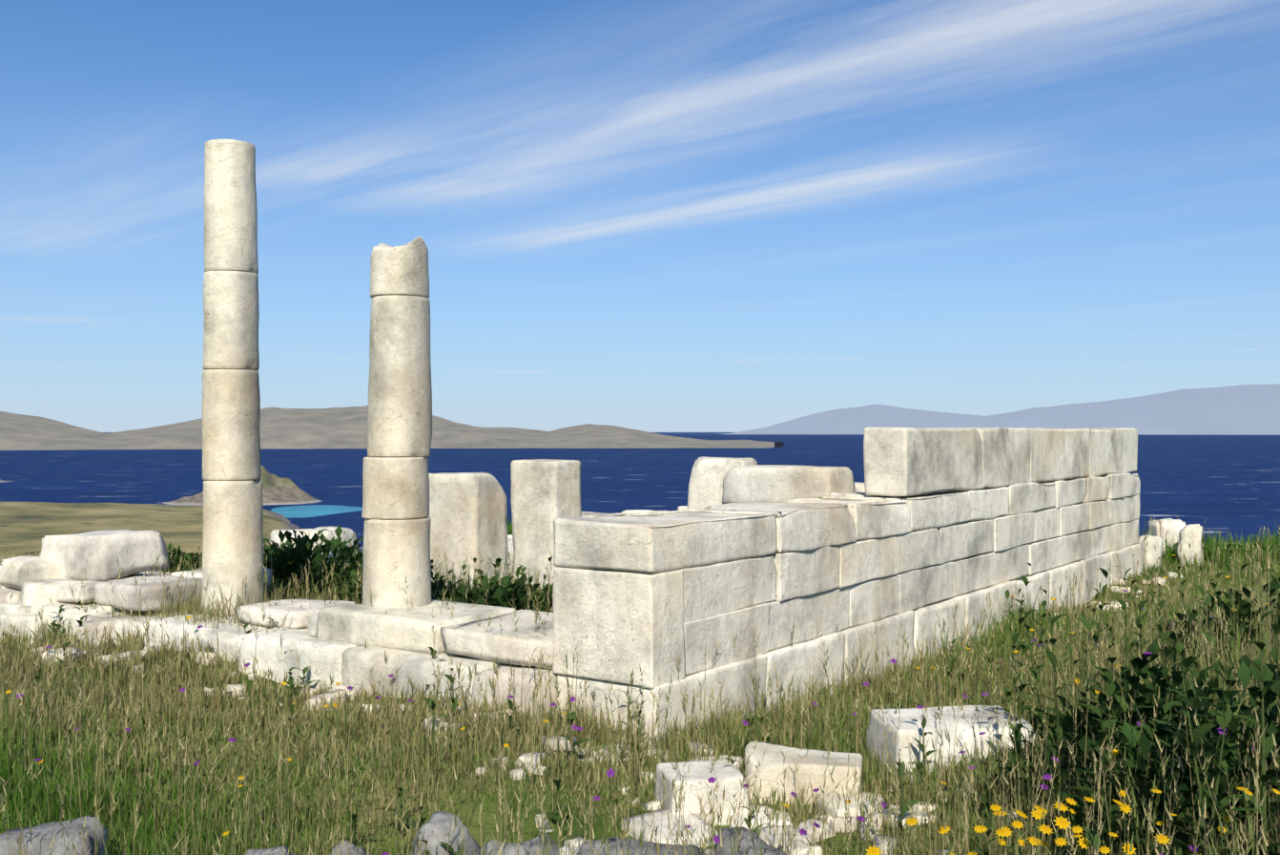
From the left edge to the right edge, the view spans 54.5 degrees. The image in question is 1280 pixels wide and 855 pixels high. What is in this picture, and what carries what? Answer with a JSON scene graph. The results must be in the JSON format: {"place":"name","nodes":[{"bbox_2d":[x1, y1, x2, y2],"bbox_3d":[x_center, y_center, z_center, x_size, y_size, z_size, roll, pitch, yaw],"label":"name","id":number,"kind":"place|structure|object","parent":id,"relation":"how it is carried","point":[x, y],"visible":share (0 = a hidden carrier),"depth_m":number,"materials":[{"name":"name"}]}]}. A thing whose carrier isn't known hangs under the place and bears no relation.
{"place":"outdoors","nodes":[
{"label":"outdoors","id":0,"kind":"place"},
{"bbox_2d":[164,465,322,504],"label":"islet","id":1,"kind":"object","parent":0,"point":[278,490],"visible":0.33,"depth_m":765.44,"materials":[{"name":"grey stone"}]},
{"bbox_2d":[270,504,362,517],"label":"shallow water","id":2,"kind":"structure","parent":0,"point":[298,511],"depth_m":695.58,"materials":[{"name":"teal liquid"}]},
{"bbox_2d":[0,405,782,450],"bbox_3d":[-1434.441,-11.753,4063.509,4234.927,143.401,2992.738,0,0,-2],"label":"distant hills","id":3,"kind":"structure","parent":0,"point":[329,427],"depth_m":3442.77,"materials":[{"name":"stone"}]},
{"bbox_2d":[0,432,1279,547],"bbox_3d":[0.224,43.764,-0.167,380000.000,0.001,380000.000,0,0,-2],"label":"sea water","id":4,"kind":"structure","parent":0,"point":[1224,485],"depth_m":1360.41,"materials":[{"name":"blue liquid"}]},
{"bbox_2d":[0,478,1279,854],"bbox_3d":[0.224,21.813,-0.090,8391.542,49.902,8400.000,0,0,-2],"label":"terrain","id":5,"kind":"structure","parent":0,"point":[23,525],"depth_m":7.28,"materials":[{"name":"green plant"}]},
{"bbox_2d":[0,810,789,854],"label":"rocks","id":6,"kind":"object","parent":5,"relation":"on","point":[437,826],"visible":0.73,"depth_m":4.89,"materials":[{"name":"grey stone"}]},
{"bbox_2d":[0,139,1241,854],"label":"stone ruins","id":7,"kind":"object","parent":5,"relation":"on","point":[914,528],"visible":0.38,"depth_m":9.44,"materials":[{"name":"stone"}]},
{"bbox_2d":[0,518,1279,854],"bbox_3d":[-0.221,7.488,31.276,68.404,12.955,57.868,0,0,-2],"label":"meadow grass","id":8,"kind":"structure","parent":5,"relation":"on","point":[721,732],"depth_m":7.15,"materials":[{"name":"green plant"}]},
{"bbox_2d":[0,514,1279,854],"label":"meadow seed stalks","id":9,"kind":"object","parent":5,"relation":"on","point":[626,821],"visible":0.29,"depth_m":6.05,"materials":[{"name":"green plant"}]},
{"bbox_2d":[5,536,1279,854],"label":"meadow flowers","id":10,"kind":"object","parent":5,"relation":"on","point":[1043,827],"visible":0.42,"depth_m":4.08,"materials":[{"name":"yellow plant"}]},
{"bbox_2d":[10,525,1279,854],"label":"shrubs","id":11,"kind":"object","parent":5,"relation":"on","point":[516,596],"visible":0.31,"depth_m":5.49,"materials":[{"name":"green plant"}]},
{"bbox_2d":[0,0,1279,432],"label":"sky","id":12,"kind":"structure","parent":0,"point":[650,216],"materials":[{"name":"blue"}]},
{"bbox_2d":[722,383,1279,434],"bbox_3d":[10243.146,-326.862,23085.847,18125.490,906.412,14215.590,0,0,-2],"label":"distant mountains","id":13,"kind":"structure","parent":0,"point":[1248,409],"depth_m":21071.17,"materials":[{"name":"grey stone"}]}
]}

